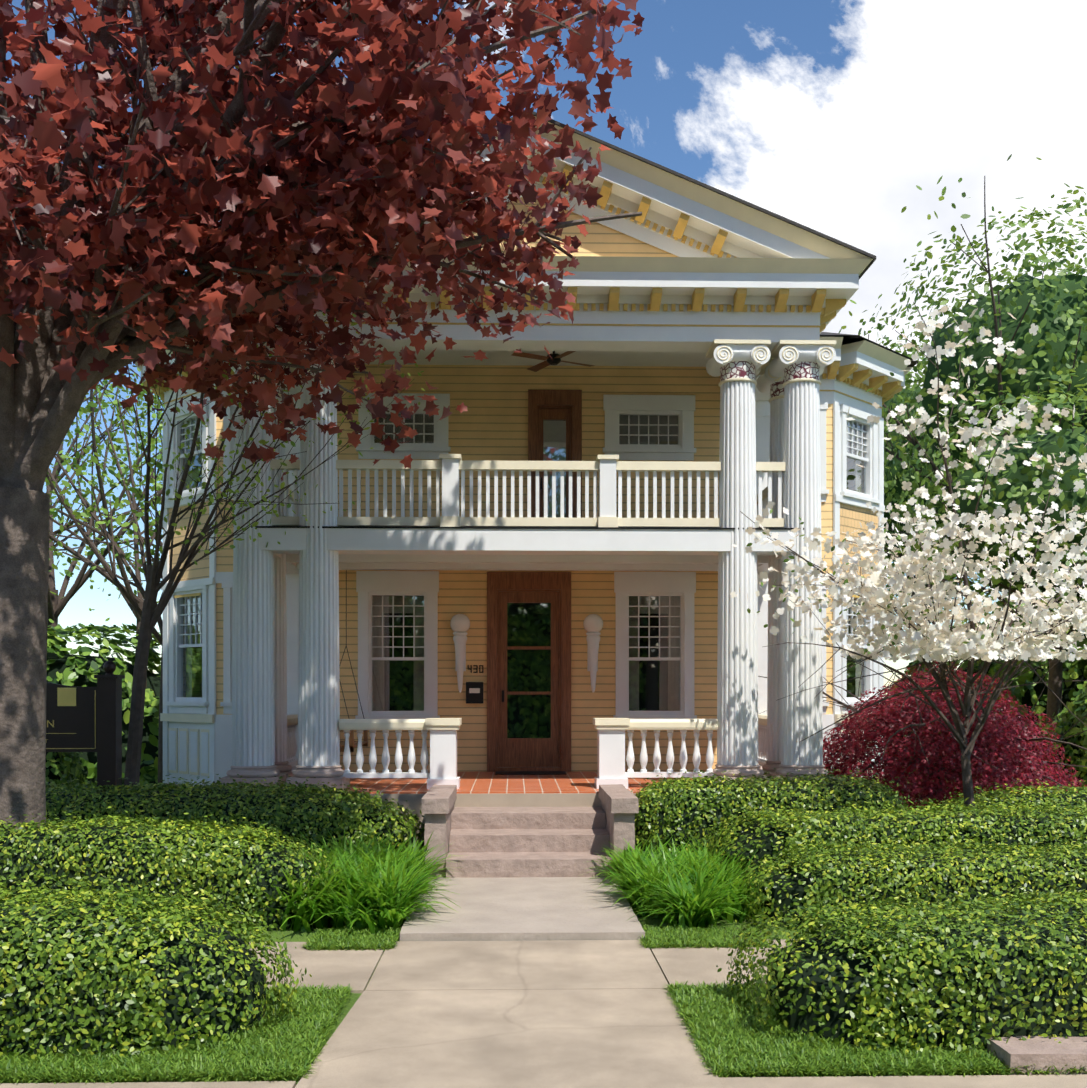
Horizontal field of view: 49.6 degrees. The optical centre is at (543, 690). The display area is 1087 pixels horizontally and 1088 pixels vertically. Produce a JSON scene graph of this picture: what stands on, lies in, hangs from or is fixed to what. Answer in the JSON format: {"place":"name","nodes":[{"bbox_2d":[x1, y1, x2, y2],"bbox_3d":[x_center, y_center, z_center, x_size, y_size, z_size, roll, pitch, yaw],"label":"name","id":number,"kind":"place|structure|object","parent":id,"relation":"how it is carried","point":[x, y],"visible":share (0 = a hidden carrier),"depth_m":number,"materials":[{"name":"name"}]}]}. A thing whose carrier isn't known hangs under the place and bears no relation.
{"place":"outdoors","nodes":[
{"label":"outdoors","id":0,"kind":"place"},
{"bbox_2d":[42,380,163,568],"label":"leaves","id":1,"kind":"object","parent":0,"point":[57,467],"depth_m":34.56,"materials":[{"name":"green plant"}]},
{"bbox_2d":[47,623,160,786],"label":"shrub leaves","id":2,"kind":"object","parent":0,"point":[57,646],"depth_m":24.93,"materials":[{"name":"green plant"}]},
{"bbox_2d":[45,385,162,686],"bbox_3d":[-8.583,-3.209,25.712,11.010,10.564,10.416,0,0,-1],"label":"tree","id":3,"kind":"object","parent":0,"point":[139,599],"depth_m":25.61,"materials":[{"name":"brown plant"}]},
{"bbox_2d":[45,370,164,787],"bbox_3d":[-7.132,-2.385,20.875,6.330,8.916,5.774,0,0,-1],"label":"tree","id":4,"kind":"object","parent":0,"point":[138,585],"depth_m":20.74,"materials":[{"name":"plant"}]},
{"bbox_2d":[46,371,164,636],"bbox_3d":[-11.639,-5.759,29.007,14.439,15.665,12.473,0,0,-1],"label":"tree","id":5,"kind":"object","parent":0,"point":[56,604],"depth_m":29.64,"materials":[{"name":"brown plant"}]},
{"bbox_2d":[53,367,162,620],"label":"tree leaves","id":6,"kind":"object","parent":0,"point":[107,501],"depth_m":39.74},
{"bbox_2d":[249,939,793,1087],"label":"walkway","id":7,"kind":"structure","parent":0,"point":[526,1014],"depth_m":7.09,"materials":[{"name":"concrete"}]},
{"bbox_2d":[9,735,1044,1084],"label":"grass lawn","id":8,"kind":"structure","parent":0,"point":[305,937],"depth_m":9.58,"materials":[{"name":"green plant"}]},
{"bbox_2d":[46,752,67,785],"bbox_3d":[-11.465,0.681,16.909,9.082,2.583,3.585,0,0,-1],"label":"bush","id":9,"kind":"object","parent":8,"relation":"on","point":[52,775],"visible":0.04,"depth_m":16.74,"materials":[{"name":"green plant"}]},
{"bbox_2d":[45,752,92,790],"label":"shrub leaves","id":10,"kind":"object","parent":9,"relation":"on","point":[71,766],"visible":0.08,"depth_m":16.70,"materials":[{"name":"green plant"}]},
{"bbox_2d":[46,661,124,792],"bbox_3d":[-5.340,0.826,12.808,1.475,2.295,0.250,0,0,-1],"label":"inn sign","id":11,"kind":"object","parent":8,"relation":"on","point":[87,719],"visible":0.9,"depth_m":12.78,"materials":[{"name":"black metal"}]},
{"bbox_2d":[0,806,345,933],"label":"hedge leaves","id":12,"kind":"object","parent":8,"relation":"on","point":[260,836],"depth_m":9.60,"materials":[{"name":"green plant"}]},
{"bbox_2d":[0,983,355,1083],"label":"lawn grass","id":13,"kind":"structure","parent":8,"relation":"on","point":[289,1049],"depth_m":6.16,"materials":[{"name":"green plant"}]},
{"bbox_2d":[0,875,311,1063],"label":"hedge leaves","id":14,"kind":"object","parent":13,"relation":"on","point":[175,913],"depth_m":6.39,"materials":[{"name":"green plant"}]},
{"bbox_2d":[45,774,424,851],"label":"hedge leaves","id":15,"kind":"object","parent":8,"relation":"on","point":[367,800],"depth_m":12.22,"materials":[{"name":"green plant"}]},
{"bbox_2d":[97,319,413,785],"bbox_3d":[-3.190,-2.618,12.976,3.468,9.287,2.695,0,0,-1],"label":"young tree","id":16,"kind":"object","parent":8,"relation":"on","point":[150,617],"visible":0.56,"depth_m":13.44,"materials":[{"name":"brown plant"}]},
{"bbox_2d":[88,66,424,564],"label":"young tree leaves","id":17,"kind":"object","parent":16,"relation":"on","point":[257,479],"visible":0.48,"depth_m":13.06,"materials":[{"name":"green plant"}]},
{"bbox_2d":[0,0,641,829],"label":"red maple tree","id":18,"kind":"object","parent":8,"relation":"on","point":[40,402],"visible":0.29,"depth_m":10.02,"materials":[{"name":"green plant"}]},
{"bbox_2d":[0,0,644,480],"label":"red maple leaves","id":19,"kind":"object","parent":18,"relation":"attached to","point":[390,210],"visible":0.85,"depth_m":9.07,"materials":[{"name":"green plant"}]},
{"bbox_2d":[235,825,463,934],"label":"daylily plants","id":20,"kind":"object","parent":8,"relation":"on","point":[382,886],"visible":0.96,"depth_m":9.79,"materials":[{"name":"green plant"}]},
{"bbox_2d":[301,925,400,950],"bbox_3d":[-1.473,1.934,9.184,0.765,0.079,0.775,0,0,-1],"label":"grass patch","id":21,"kind":"object","parent":8,"relation":"on","point":[341,938],"visible":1,"depth_m":9.08,"materials":[{"name":"green plant"}]},
{"bbox_2d":[424,804,453,876],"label":"cheek wall","id":22,"kind":"structure","parent":8,"relation":"on","point":[438,826],"depth_m":11.99,"materials":[{"name":"stone"}]},
{"bbox_2d":[421,785,456,813],"bbox_3d":[-1.125,1.177,12.823,0.286,0.153,1.784,0,0,-1],"label":"pedestal cap","id":23,"kind":"object","parent":22,"relation":"on","point":[438,799],"visible":1,"depth_m":12.08,"materials":[{"name":"stone"}]},
{"bbox_2d":[400,877,644,940],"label":"landing slab","id":24,"kind":"structure","parent":8,"relation":"on","point":[531,908],"depth_m":10.05,"materials":[{"name":"concrete"}]},
{"bbox_2d":[135,111,918,848],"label":"house","id":25,"kind":"structure","parent":8,"relation":"on","point":[529,511],"depth_m":17.07,"materials":[{"name":"wood"}]},
{"bbox_2d":[219,336,835,789],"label":"columns","id":26,"kind":"structure","parent":25,"relation":"attached to","point":[787,372],"depth_m":14.20,"materials":[{"name":"white paint"}]},
{"bbox_2d":[451,807,605,828],"bbox_3d":[-0.173,1.667,13.397,1.724,0.613,0.736,0,0,-1],"label":"stone step","id":27,"kind":"object","parent":8,"relation":"on","point":[528,817],"visible":0.46,"depth_m":13.05,"materials":[{"name":"beige stone"}]},
{"bbox_2d":[449,829,609,852],"bbox_3d":[-0.158,1.754,12.773,1.721,0.438,0.586,0,0,-1],"label":"stone step","id":28,"kind":"object","parent":8,"relation":"on","point":[529,840],"visible":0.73,"depth_m":12.50,"materials":[{"name":"beige stone"}]},
{"bbox_2d":[446,852,613,877],"bbox_3d":[-0.143,1.844,12.223,1.718,0.258,0.584,0,0,-1],"label":"stone step","id":29,"kind":"object","parent":8,"relation":"on","point":[514,864],"visible":0.75,"depth_m":11.94,"materials":[{"name":"beige stone"}]},
{"bbox_2d":[601,801,634,878],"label":"cheek wall","id":30,"kind":"structure","parent":8,"relation":"on","point":[620,827],"depth_m":12.04,"materials":[{"name":"stone"}]},
{"bbox_2d":[599,784,638,812],"bbox_3d":[0.805,1.177,12.873,0.285,0.153,1.788,0,0,-1],"label":"pedestal cap","id":31,"kind":"object","parent":30,"relation":"on","point":[617,798],"visible":1,"depth_m":12.20,"materials":[{"name":"stone"}]},
{"bbox_2d":[578,833,769,928],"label":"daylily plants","id":32,"kind":"object","parent":8,"relation":"on","point":[689,888],"visible":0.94,"depth_m":10.25,"materials":[{"name":"green plant"}]},
{"bbox_2d":[638,924,772,949],"bbox_3d":[1.235,1.933,9.247,1.073,0.079,0.769,0,0,-1],"label":"grass patch","id":33,"kind":"object","parent":8,"relation":"on","point":[676,937],"visible":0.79,"depth_m":9.18,"materials":[{"name":"green plant"}]},
{"bbox_2d":[631,767,910,863],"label":"hedge leaves","id":34,"kind":"object","parent":8,"relation":"on","point":[661,787],"depth_m":12.48,"materials":[{"name":"green plant"}]},
{"bbox_2d":[663,980,1086,1077],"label":"lawn grass","id":35,"kind":"structure","parent":8,"relation":"on","point":[729,1037],"depth_m":6.25,"materials":[{"name":"green plant"}]},
{"bbox_2d":[700,795,1086,886],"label":"hedge leaves","id":36,"kind":"object","parent":8,"relation":"on","point":[815,818],"depth_m":11.22,"materials":[{"name":"green plant"}]},
{"bbox_2d":[716,880,1086,1056],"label":"hedge leaves","id":37,"kind":"object","parent":8,"relation":"on","point":[906,961],"depth_m":6.43,"materials":[{"name":"green plant"}]},
{"bbox_2d":[737,833,1086,930],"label":"hedge leaves","id":38,"kind":"object","parent":8,"relation":"on","point":[796,856],"depth_m":9.72,"materials":[{"name":"green plant"}]},
{"bbox_2d":[740,302,1086,807],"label":"dogwood tree","id":39,"kind":"object","parent":8,"relation":"on","point":[960,732],"visible":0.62,"depth_m":12.99,"materials":[{"name":"brown plant"}]},
{"bbox_2d":[730,299,1086,661],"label":"dogwood","id":40,"kind":"object","parent":39,"relation":"attached to","point":[913,640],"depth_m":12.13,"materials":[{"name":"white plant"}]},
{"bbox_2d":[758,627,1086,804],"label":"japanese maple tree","id":41,"kind":"object","parent":8,"relation":"on","point":[848,706],"visible":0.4,"depth_m":14.79,"materials":[{"name":"brown plant"}]},
{"bbox_2d":[823,660,1086,810],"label":"japanese maple leaves","id":42,"kind":"object","parent":41,"relation":"attached to","point":[849,747],"visible":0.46,"depth_m":14.70,"materials":[{"name":"red plant"}]},
{"bbox_2d":[918,779,1086,814],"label":"hedge leaves","id":43,"kind":"object","parent":8,"relation":"on","point":[994,796],"depth_m":13.33,"materials":[{"name":"green plant"}]},
{"bbox_2d":[987,1036,1086,1074],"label":"stone block","id":44,"kind":"structure","parent":8,"relation":"on","point":[1039,1053],"depth_m":6.05,"materials":[{"name":"beige stone"}]},
{"bbox_2d":[1036,681,1086,788],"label":"shrub leaves","id":45,"kind":"object","parent":8,"relation":"on","point":[1076,706],"visible":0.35,"depth_m":19.12,"materials":[{"name":"green plant"}]},
{"bbox_2d":[1052,242,1082,274],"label":"tree leaves","id":46,"kind":"object","parent":8,"relation":"on","point":[1065,265],"depth_m":37.28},
{"bbox_2d":[1052,709,1086,786],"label":"shrub","id":47,"kind":"object","parent":8,"relation":"on","point":[1073,748],"visible":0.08,"depth_m":19.35,"materials":[{"name":"red plant"}]},
{"bbox_2d":[1063,507,1086,645],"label":"tree leaves","id":48,"kind":"object","parent":8,"relation":"on","point":[1084,641],"visible":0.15,"depth_m":22.29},
{"bbox_2d":[6,0,1086,694],"label":"sky","id":49,"kind":"structure","parent":0,"point":[827,117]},
{"bbox_2d":[878,332,988,675],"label":"tree foliage","id":50,"kind":"object","parent":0,"point":[898,489],"depth_m":42.01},
{"bbox_2d":[839,154,1086,596],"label":"tree leaves","id":51,"kind":"object","parent":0,"point":[1027,265],"depth_m":31.22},
{"bbox_2d":[884,364,1086,777],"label":"tree leaves","id":52,"kind":"object","parent":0,"point":[1060,403],"depth_m":23.58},
{"bbox_2d":[885,597,1086,772],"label":"shrub leaves","id":53,"kind":"object","parent":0,"point":[1075,666],"depth_m":27.55,"materials":[{"name":"plant"}]},
{"label":"street","id":54,"kind":"structure","parent":0,"visible":0},
{"bbox_2d":[0,1074,1086,1087],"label":"street kerb","id":55,"kind":"structure","parent":54,"relation":"on","point":[1022,1081],"depth_m":5.87,"materials":[{"name":"concrete"}]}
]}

